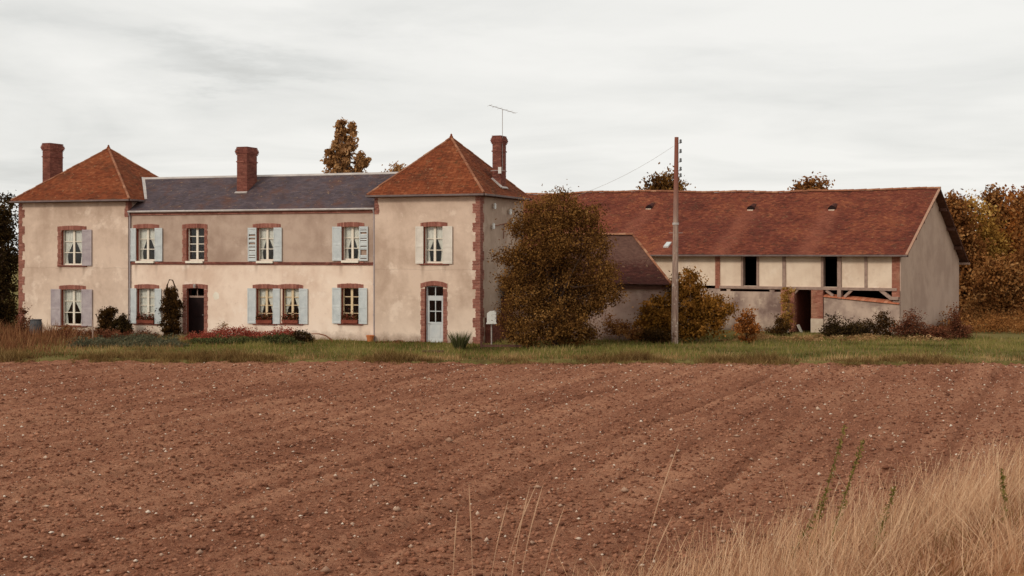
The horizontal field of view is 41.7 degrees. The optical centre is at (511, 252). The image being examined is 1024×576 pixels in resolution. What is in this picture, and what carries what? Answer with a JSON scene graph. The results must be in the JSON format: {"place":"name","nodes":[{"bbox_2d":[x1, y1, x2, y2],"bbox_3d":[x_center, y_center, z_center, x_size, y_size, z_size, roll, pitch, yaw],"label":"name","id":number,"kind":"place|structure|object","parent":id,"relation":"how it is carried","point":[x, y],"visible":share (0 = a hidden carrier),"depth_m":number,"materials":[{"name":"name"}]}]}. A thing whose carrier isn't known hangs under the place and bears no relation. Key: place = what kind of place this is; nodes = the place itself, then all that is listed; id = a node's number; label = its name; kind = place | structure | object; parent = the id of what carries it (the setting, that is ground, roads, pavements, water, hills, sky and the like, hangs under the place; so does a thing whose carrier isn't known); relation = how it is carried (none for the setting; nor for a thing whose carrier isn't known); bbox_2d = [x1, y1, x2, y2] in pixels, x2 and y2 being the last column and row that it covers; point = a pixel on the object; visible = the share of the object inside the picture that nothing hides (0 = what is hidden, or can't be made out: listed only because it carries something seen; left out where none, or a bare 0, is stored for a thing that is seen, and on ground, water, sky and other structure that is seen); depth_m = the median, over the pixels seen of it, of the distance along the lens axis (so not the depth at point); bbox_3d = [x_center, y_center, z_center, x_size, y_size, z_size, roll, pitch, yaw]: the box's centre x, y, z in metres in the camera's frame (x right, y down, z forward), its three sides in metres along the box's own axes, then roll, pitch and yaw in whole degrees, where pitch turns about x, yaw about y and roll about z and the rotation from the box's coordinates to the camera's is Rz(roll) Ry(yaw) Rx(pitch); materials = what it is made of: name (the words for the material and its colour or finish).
{"place":"outdoors","nodes":[
{"label":"outdoors","id":0,"kind":"place"},
{"bbox_2d":[6,263,18,302],"bbox_3d":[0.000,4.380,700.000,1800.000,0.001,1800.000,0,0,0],"label":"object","id":1,"kind":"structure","parent":0,"point":[15,293],"depth_m":191.66,"materials":[{"name":"green plant"}]},
{"bbox_2d":[0,359,1023,575],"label":"ploughed field","id":2,"kind":"structure","parent":0,"point":[280,569],"depth_m":27.85,"materials":[{"name":"soil"}]},
{"bbox_2d":[320,566,330,572],"bbox_3d":[-2.406,4.103,17.400,0.095,0.111,0.164,0,0,20],"label":"flint stone","id":3,"kind":"object","parent":2,"relation":"on","point":[325,569],"visible":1,"depth_m":17.37,"materials":[{"name":"brown stone"}]},
{"bbox_2d":[491,502,507,575],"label":"grass stalk","id":4,"kind":"object","parent":2,"relation":"on","point":[498,536],"depth_m":14.78,"materials":[{"name":"beige plant"}]},
{"bbox_2d":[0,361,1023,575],"bbox_3d":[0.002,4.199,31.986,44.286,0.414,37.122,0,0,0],"label":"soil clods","id":5,"kind":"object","parent":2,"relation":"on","point":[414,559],"visible":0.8,"depth_m":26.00,"materials":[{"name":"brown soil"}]},
{"bbox_2d":[0,361,1023,575],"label":"stones","id":6,"kind":"object","parent":2,"relation":"on","point":[355,558],"visible":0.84,"depth_m":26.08,"materials":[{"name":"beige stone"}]},
{"bbox_2d":[544,506,564,575],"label":"grass stalk","id":7,"kind":"object","parent":2,"relation":"on","point":[554,537],"depth_m":14.67,"materials":[{"name":"beige plant"}]},
{"bbox_2d":[620,487,628,492],"bbox_3d":[1.964,4.114,23.331,0.170,0.113,0.100,0,0,16],"label":"flint stone","id":8,"kind":"object","parent":2,"relation":"on","point":[623,489],"visible":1,"depth_m":23.31,"materials":[{"name":"beige stone"}]},
{"bbox_2d":[0,0,1023,252],"label":"sky","id":9,"kind":"structure","parent":0,"point":[758,95],"materials":[{"name":"white"}]},
{"bbox_2d":[0,303,1023,365],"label":"lawn","id":10,"kind":"structure","parent":0,"point":[983,334],"depth_m":54.97,"materials":[{"name":"green plant"}]},
{"bbox_2d":[0,195,18,327],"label":"dark tree","id":11,"kind":"object","parent":10,"relation":"on","point":[8,312],"visible":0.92,"depth_m":72.44,"materials":[{"name":"green plant"}]},
{"bbox_2d":[0,192,18,317],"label":"dark tree","id":12,"kind":"object","parent":10,"relation":"on","point":[7,198],"visible":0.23,"depth_m":77.97,"materials":[{"name":"green plant"}]},
{"bbox_2d":[9,303,32,332],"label":"shrub","id":13,"kind":"object","parent":10,"relation":"on","point":[23,321],"visible":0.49,"depth_m":64.94,"materials":[{"name":"brown plant"}]},
{"bbox_2d":[29,319,42,332],"bbox_3d":[-22.833,3.660,64.500,0.585,0.940,0.600,0,0,0],"label":"water butt","id":14,"kind":"object","parent":10,"relation":"on","point":[35,322],"visible":0.66,"depth_m":64.28,"materials":[{"name":"grey plastic"}]},
{"bbox_2d":[58,321,73,334],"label":"shrub","id":15,"kind":"object","parent":10,"relation":"on","point":[64,327],"visible":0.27,"depth_m":64.05,"materials":[{"name":"brown plant"}]},
{"bbox_2d":[0,315,146,354],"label":"tall weeds","id":16,"kind":"object","parent":10,"relation":"on","point":[19,337],"visible":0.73,"depth_m":60.13,"materials":[{"name":"brown plant"}]},
{"bbox_2d":[47,325,160,339],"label":"rust plants","id":17,"kind":"object","parent":10,"relation":"on","point":[109,333],"visible":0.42,"depth_m":63.26,"materials":[{"name":"brown plant"}]},
{"bbox_2d":[95,306,120,333],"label":"shrub","id":18,"kind":"object","parent":10,"relation":"on","point":[105,316],"visible":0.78,"depth_m":64.73,"materials":[{"name":"green plant"}]},
{"bbox_2d":[108,313,133,334],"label":"shrub","id":19,"kind":"object","parent":10,"relation":"on","point":[124,325],"visible":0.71,"depth_m":64.39,"materials":[{"name":"green plant"}]},
{"bbox_2d":[65,332,192,347],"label":"grey plants","id":20,"kind":"object","parent":10,"relation":"on","point":[141,339],"visible":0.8,"depth_m":58.60,"materials":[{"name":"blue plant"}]},
{"bbox_2d":[155,279,184,337],"bbox_3d":[-16.356,2.752,64.632,1.333,2.960,1.285,0,0,26],"label":"columnar conifer","id":21,"kind":"object","parent":10,"relation":"on","point":[169,311],"visible":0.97,"depth_m":64.37,"materials":[{"name":"green plant"}]},
{"bbox_2d":[216,321,227,335],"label":"shrub","id":22,"kind":"object","parent":10,"relation":"on","point":[222,325],"visible":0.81,"depth_m":62.80,"materials":[{"name":"plant"}]},
{"bbox_2d":[180,325,293,340],"bbox_3d":[-12.567,3.725,62.428,6.560,0.771,2.230,0,0,0],"label":"flower bed","id":23,"kind":"object","parent":10,"relation":"on","point":[236,331],"visible":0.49,"depth_m":62.30,"materials":[{"name":"red plant"}]},
{"bbox_2d":[185,332,306,344],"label":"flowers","id":24,"kind":"object","parent":10,"relation":"on","point":[277,338],"visible":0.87,"depth_m":59.93,"materials":[{"name":"green plant"}]},
{"bbox_2d":[9,134,532,343],"bbox_3d":[-12.593,-0.701,67.101,27.247,10.363,6.522,0,0,20],"label":"farmhouse","id":25,"kind":"object","parent":10,"relation":"on","point":[403,254],"visible":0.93,"depth_m":64.19,"materials":[{"name":"plaster"},{"name":"tile"},{"name":"brick"}]},
{"bbox_2d":[51,285,91,326],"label":"window","id":26,"kind":"structure","parent":25,"relation":"in","point":[78,294],"depth_m":67.65,"materials":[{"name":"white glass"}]},
{"bbox_2d":[57,226,91,266],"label":"window","id":27,"kind":"structure","parent":25,"relation":"in","point":[72,234],"depth_m":67.61,"materials":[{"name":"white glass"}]},
{"bbox_2d":[136,311,154,323],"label":"flower box","id":28,"kind":"object","parent":25,"relation":"on","point":[151,319],"visible":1,"depth_m":66.02,"materials":[{"name":"ceramic"}]},
{"bbox_2d":[130,284,160,324],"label":"window","id":29,"kind":"structure","parent":25,"relation":"in","point":[149,294],"depth_m":66.27,"materials":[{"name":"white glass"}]},
{"bbox_2d":[130,224,161,262],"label":"window","id":30,"kind":"structure","parent":25,"relation":"in","point":[146,231],"depth_m":66.27,"materials":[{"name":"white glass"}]},
{"bbox_2d":[182,224,207,262],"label":"window","id":31,"kind":"structure","parent":25,"relation":"in","point":[191,226],"depth_m":65.31,"materials":[{"name":"brown glass"}]},
{"bbox_2d":[182,284,207,336],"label":"door","id":32,"kind":"structure","parent":25,"relation":"in","point":[198,317],"depth_m":65.34,"materials":[{"name":"brown wood"}]},
{"bbox_2d":[247,284,279,324],"bbox_3d":[-11.742,2.451,63.964,1.747,1.941,0.341,0,0,20],"label":"window","id":33,"kind":"structure","parent":25,"relation":"in","point":[265,291],"depth_m":64.00,"materials":[{"name":"beige wood"}]},
{"bbox_2d":[255,311,272,322],"bbox_3d":[-11.752,3.014,63.818,0.911,0.664,0.578,0,0,20],"label":"flower box","id":34,"kind":"object","parent":25,"relation":"attached to","point":[261,317],"visible":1,"depth_m":63.76,"materials":[{"name":"ceramic"}]},
{"bbox_2d":[248,223,281,262],"bbox_3d":[-11.699,-0.452,63.912,1.833,1.910,0.410,0,0,20],"label":"window","id":35,"kind":"structure","parent":25,"relation":"in","point":[272,231],"depth_m":63.99,"materials":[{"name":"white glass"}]},
{"bbox_2d":[281,311,298,322],"bbox_3d":[-10.432,3.033,63.346,0.925,0.578,0.626,0,0,20],"label":"flower box","id":36,"kind":"object","parent":25,"relation":"attached to","point":[290,318],"visible":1,"depth_m":63.26,"materials":[{"name":"ceramic"}]},
{"bbox_2d":[278,284,307,324],"bbox_3d":[-10.285,2.432,63.435,1.600,1.930,0.341,0,0,20],"label":"window","id":37,"kind":"structure","parent":25,"relation":"in","point":[291,291],"depth_m":63.33,"materials":[{"name":"beige wood"}]},
{"bbox_2d":[332,283,366,324],"bbox_3d":[-7.480,2.378,62.404,1.788,1.926,0.311,0,0,20],"label":"window","id":38,"kind":"structure","parent":25,"relation":"in","point":[336,292],"depth_m":62.44,"materials":[{"name":"beige wood"}]},
{"bbox_2d":[341,308,358,323],"bbox_3d":[-7.499,2.914,62.298,0.934,0.703,0.682,0,0,20],"label":"flower box","id":39,"kind":"object","parent":25,"relation":"attached to","point":[350,318],"visible":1,"depth_m":62.21,"materials":[{"name":"ceramic"}]},
{"bbox_2d":[332,222,367,262],"bbox_3d":[-7.465,-0.479,62.377,1.830,1.896,0.410,0,0,20],"label":"window","id":40,"kind":"structure","parent":25,"relation":"in","point":[353,230],"depth_m":62.46,"materials":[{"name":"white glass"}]},
{"bbox_2d":[415,222,451,264],"bbox_3d":[-3.480,-0.429,60.842,1.808,1.956,0.341,0,0,20],"label":"window","id":41,"kind":"structure","parent":25,"relation":"in","point":[434,231],"depth_m":60.91,"materials":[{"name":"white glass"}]},
{"bbox_2d":[420,281,446,342],"bbox_3d":[-3.491,2.685,60.860,1.320,2.837,0.254,0,0,20],"label":"door","id":42,"kind":"structure","parent":25,"relation":"in","point":[435,330],"depth_m":60.92,"materials":[{"name":"white wood"}]},
{"bbox_2d":[489,105,517,173],"bbox_3d":[-0.473,-5.291,62.947,1.344,3.194,0.681,0,0,-27],"label":"television aerial","id":43,"kind":"object","parent":25,"relation":"attached to","point":[499,170],"visible":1,"depth_m":62.89,"materials":[{"name":"metal"}]},
{"bbox_2d":[287,327,315,342],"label":"shrub","id":44,"kind":"object","parent":10,"relation":"on","point":[299,335],"visible":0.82,"depth_m":60.64,"materials":[{"name":"green plant"}]},
{"bbox_2d":[320,117,371,172],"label":"poplar tree","id":45,"kind":"object","parent":10,"relation":"on","point":[340,152],"visible":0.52,"depth_m":99.78,"materials":[{"name":"brown plant"}]},
{"bbox_2d":[366,335,373,341],"bbox_3d":[-6.503,3.940,61.650,0.380,0.320,0.380,0,0,0],"label":"flower pot","id":46,"kind":"object","parent":10,"relation":"on","point":[370,338],"visible":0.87,"depth_m":61.52,"materials":[{"name":"ceramic"}]},
{"bbox_2d":[381,161,405,171],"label":"round tree","id":47,"kind":"object","parent":10,"relation":"on","point":[398,168],"visible":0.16,"depth_m":94.68,"materials":[{"name":"brown plant"}]},
{"bbox_2d":[422,350,443,352],"bbox_3d":[-3.205,4.015,54.500,0.900,0.110,0.180,0,0,0],"label":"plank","id":48,"kind":"object","parent":10,"relation":"on","point":[432,351],"visible":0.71,"depth_m":54.41,"materials":[{"name":"brown wood"}]},
{"bbox_2d":[446,330,472,349],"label":"spiky plant","id":49,"kind":"object","parent":10,"relation":"on","point":[461,342],"visible":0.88,"depth_m":56.43,"materials":[{"name":"green plant"}]},
{"bbox_2d":[486,311,496,344],"bbox_3d":[-0.896,3.354,58.600,0.450,1.653,0.320,0,0,0],"label":"white box","id":50,"kind":"object","parent":10,"relation":"on","point":[491,315],"visible":0.89,"depth_m":58.46,"materials":[{"name":"white metal"}]},
{"bbox_2d":[480,341,521,347],"bbox_3d":[-0.470,3.960,56.800,1.750,0.440,0.100,0,0,0],"label":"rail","id":51,"kind":"object","parent":10,"relation":"on","point":[481,344],"visible":0.82,"depth_m":56.77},
{"bbox_2d":[0,343,1023,367],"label":"verge tufts","id":52,"kind":"object","parent":10,"relation":"on","point":[14,354],"visible":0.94,"depth_m":51.01,"materials":[{"name":"green plant"}]},
{"bbox_2d":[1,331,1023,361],"bbox_3d":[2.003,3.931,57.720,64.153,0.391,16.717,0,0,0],"label":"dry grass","id":53,"kind":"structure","parent":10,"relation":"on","point":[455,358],"depth_m":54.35,"materials":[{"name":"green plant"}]},
{"bbox_2d":[484,179,632,348],"bbox_3d":[2.037,0.557,57.285,5.362,7.399,4.831,0,0,-37],"label":"bush","id":54,"kind":"object","parent":10,"relation":"on","point":[563,312],"visible":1,"depth_m":56.95,"materials":[{"name":"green plant"}]},
{"bbox_2d":[511,232,671,340],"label":"tiled shed","id":55,"kind":"structure","parent":10,"relation":"on","point":[644,276],"depth_m":62.16,"materials":[{"name":"plaster"},{"name":"tile"}]},
{"bbox_2d":[601,313,647,341],"bbox_3d":[5.230,3.466,60.816,2.486,1.535,1.681,0,0,0],"label":"shrub","id":56,"kind":"object","parent":10,"relation":"on","point":[622,328],"visible":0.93,"depth_m":60.71,"materials":[{"name":"brown plant"}]},
{"bbox_2d":[634,325,684,343],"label":"shrub","id":57,"kind":"object","parent":10,"relation":"on","point":[658,335],"visible":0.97,"depth_m":60.06,"materials":[{"name":"green plant"}]},
{"bbox_2d":[636,162,695,189],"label":"round tree","id":58,"kind":"object","parent":10,"relation":"on","point":[665,181],"visible":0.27,"depth_m":104.59,"materials":[{"name":"brown plant"}]},
{"bbox_2d":[671,137,681,343],"bbox_3d":[7.300,-0.340,59.979,0.578,9.643,0.330,0,0,24],"label":"utility pole","id":59,"kind":"object","parent":10,"relation":"on","point":[674,311],"visible":0.98,"depth_m":59.90,"materials":[{"name":"wood"}]},
{"bbox_2d":[627,265,739,341],"bbox_3d":[7.960,2.399,61.709,5.385,3.720,3.146,0,0,0],"label":"bush","id":60,"kind":"object","parent":10,"relation":"on","point":[698,314],"visible":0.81,"depth_m":61.22,"materials":[{"name":"brown plant"}]},
{"bbox_2d":[523,187,969,334],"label":"barn","id":61,"kind":"structure","parent":10,"relation":"on","point":[856,254],"depth_m":70.83,"materials":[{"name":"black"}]},
{"bbox_2d":[730,304,764,343],"bbox_3d":[10.572,3.272,60.429,1.599,1.916,1.362,0,0,0],"label":"sapling","id":62,"kind":"object","parent":10,"relation":"on","point":[747,326],"visible":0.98,"depth_m":60.30,"materials":[{"name":"orange plant"}]},
{"bbox_2d":[764,313,796,335],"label":"shrub","id":63,"kind":"object","parent":10,"relation":"on","point":[780,326],"visible":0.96,"depth_m":65.22,"materials":[{"name":"green plant"}]},
{"bbox_2d":[778,286,795,328],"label":"climbing plant","id":64,"kind":"object","parent":10,"relation":"on","point":[785,297],"visible":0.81,"depth_m":67.95,"materials":[{"name":"brown plant"}]},
{"bbox_2d":[787,172,834,189],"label":"round tree","id":65,"kind":"object","parent":10,"relation":"on","point":[811,183],"visible":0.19,"depth_m":104.70,"materials":[{"name":"brown plant"}]},
{"bbox_2d":[815,311,853,337],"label":"shrub","id":66,"kind":"object","parent":10,"relation":"on","point":[833,327],"visible":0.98,"depth_m":63.81,"materials":[{"name":"green plant"}]},
{"bbox_2d":[718,332,963,341],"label":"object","id":67,"kind":"object","parent":10,"relation":"on","point":[849,337],"visible":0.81,"depth_m":62.35,"materials":[{"name":"green plant"}]},
{"bbox_2d":[839,318,874,335],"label":"shrub","id":68,"kind":"object","parent":10,"relation":"on","point":[858,328],"visible":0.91,"depth_m":63.75,"materials":[{"name":"green plant"}]},
{"bbox_2d":[863,310,901,336],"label":"shrub","id":69,"kind":"object","parent":10,"relation":"on","point":[883,319],"visible":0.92,"depth_m":63.98,"materials":[{"name":"green plant"}]},
{"bbox_2d":[888,308,932,338],"bbox_3d":[18.746,3.375,62.950,2.175,1.710,1.617,0,0,-28],"label":"shrub","id":70,"kind":"object","parent":10,"relation":"on","point":[909,327],"visible":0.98,"depth_m":62.90,"materials":[{"name":"brown plant"}]},
{"bbox_2d":[917,323,957,339],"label":"shrub","id":71,"kind":"object","parent":10,"relation":"on","point":[937,332],"visible":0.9,"depth_m":62.71,"materials":[{"name":"brown plant"}]},
{"bbox_2d":[942,302,976,338],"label":"shrub","id":72,"kind":"object","parent":10,"relation":"on","point":[959,329],"visible":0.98,"depth_m":62.84,"materials":[{"name":"brown plant"}]},
{"bbox_2d":[945,189,997,313],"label":"autumn tree","id":73,"kind":"object","parent":10,"relation":"on","point":[962,220],"visible":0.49,"depth_m":83.25,"materials":[{"name":"brown plant"}]},
{"bbox_2d":[934,304,1023,333],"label":"wood edge weeds","id":74,"kind":"object","parent":10,"relation":"on","point":[995,322],"visible":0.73,"depth_m":69.89,"materials":[{"name":"brown plant"}]},
{"bbox_2d":[959,188,1015,260],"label":"autumn tree","id":75,"kind":"object","parent":10,"relation":"on","point":[987,232],"visible":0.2,"depth_m":87.45,"materials":[{"name":"brown plant"}]},
{"bbox_2d":[959,252,1023,321],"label":"autumn tree","id":76,"kind":"object","parent":10,"relation":"on","point":[1000,285],"visible":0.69,"depth_m":79.15,"materials":[{"name":"brown plant"}]},
{"bbox_2d":[975,182,1012,242],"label":"autumn tree","id":77,"kind":"object","parent":10,"relation":"on","point":[993,199],"visible":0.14,"depth_m":93.57,"materials":[{"name":"brown plant"}]},
{"bbox_2d":[990,184,1023,274],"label":"autumn tree","id":78,"kind":"object","parent":10,"relation":"on","point":[1009,230],"visible":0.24,"depth_m":89.68,"materials":[{"name":"orange plant"}]},
{"bbox_2d":[1002,189,1023,304],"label":"autumn tree","id":79,"kind":"object","parent":10,"relation":"on","point":[1020,253],"visible":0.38,"depth_m":84.13,"materials":[{"name":"brown plant"}]},
{"bbox_2d":[616,458,1023,575],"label":"ground","id":80,"kind":"structure","parent":0,"point":[1011,573],"depth_m":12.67,"materials":[{"name":"beige plant"}]},
{"bbox_2d":[453,515,456,571],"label":"grass stalk","id":81,"kind":"object","parent":80,"relation":"on","point":[454,541],"depth_m":14.31,"materials":[{"name":"beige plant"}]},
{"bbox_2d":[469,489,472,575],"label":"grass stalk","id":82,"kind":"object","parent":80,"relation":"on","point":[470,526],"depth_m":15.12,"materials":[{"name":"beige plant"}]},
{"bbox_2d":[512,487,529,574],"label":"grass stalk","id":83,"kind":"object","parent":80,"relation":"on","point":[520,528],"depth_m":14.06,"materials":[{"name":"beige plant"}]},
{"bbox_2d":[504,482,537,575],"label":"grass stalk","id":84,"kind":"object","parent":80,"relation":"on","point":[519,525],"depth_m":14.93,"materials":[{"name":"beige plant"}]},
{"bbox_2d":[521,486,542,575],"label":"grass stalk","id":85,"kind":"object","parent":80,"relation":"on","point":[531,527],"depth_m":14.03,"materials":[{"name":"beige plant"}]},
{"bbox_2d":[640,444,678,575],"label":"grass stalk","id":86,"kind":"object","parent":80,"relation":"on","point":[658,502],"depth_m":14.55,"materials":[{"name":"beige plant"}]},
{"bbox_2d":[649,517,671,571],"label":"grass stalk","id":87,"kind":"object","parent":80,"relation":"on","point":[660,542],"depth_m":14.42,"materials":[{"name":"beige plant"}]},
{"bbox_2d":[483,421,1023,575],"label":"seed stalks","id":88,"kind":"object","parent":80,"relation":"on","point":[938,493],"visible":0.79,"depth_m":15.23,"materials":[{"name":"beige plant"}]},
{"bbox_2d":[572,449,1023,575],"bbox_3d":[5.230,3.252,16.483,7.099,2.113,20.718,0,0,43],"label":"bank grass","id":89,"kind":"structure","parent":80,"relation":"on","point":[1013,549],"depth_m":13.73,"materials":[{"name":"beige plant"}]},
{"bbox_2d":[786,500,822,556],"bbox_3d":[3.366,3.308,15.607,0.508,0.880,0.155,0,0,0],"label":"green weed","id":90,"kind":"object","parent":80,"relation":"on","point":[811,521],"visible":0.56,"depth_m":15.60,"materials":[{"name":"green plant"}]},
{"bbox_2d":[809,425,847,549],"bbox_3d":[3.637,2.853,15.589,0.528,1.720,0.150,0,0,0],"label":"green weed","id":91,"kind":"object","parent":80,"relation":"on","point":[839,446],"visible":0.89,"depth_m":15.60,"materials":[{"name":"green plant"}]},
{"bbox_2d":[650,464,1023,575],"bbox_3d":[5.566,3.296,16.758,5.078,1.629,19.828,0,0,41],"label":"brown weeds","id":92,"kind":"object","parent":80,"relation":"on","point":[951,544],"visible":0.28,"depth_m":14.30,"materials":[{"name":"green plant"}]},
{"bbox_2d":[826,438,864,553],"bbox_3d":[3.841,2.912,15.598,0.529,1.534,0.159,0,0,0],"label":"green weed","id":93,"kind":"object","parent":80,"relation":"on","point":[854,466],"visible":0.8,"depth_m":15.60,"materials":[{"name":"green plant"}]},
{"bbox_2d":[872,485,896,552],"bbox_3d":[4.080,3.015,14.808,0.329,0.902,0.152,0,0,0],"label":"green weed","id":94,"kind":"object","parent":80,"relation":"on","point":[887,508],"visible":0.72,"depth_m":14.80,"materials":[{"name":"green plant"}]},
{"bbox_2d":[999,468,1009,522],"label":"green weed","id":95,"kind":"object","parent":80,"relation":"on","point":[1003,478],"visible":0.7,"depth_m":14.79,"materials":[{"name":"green plant"}]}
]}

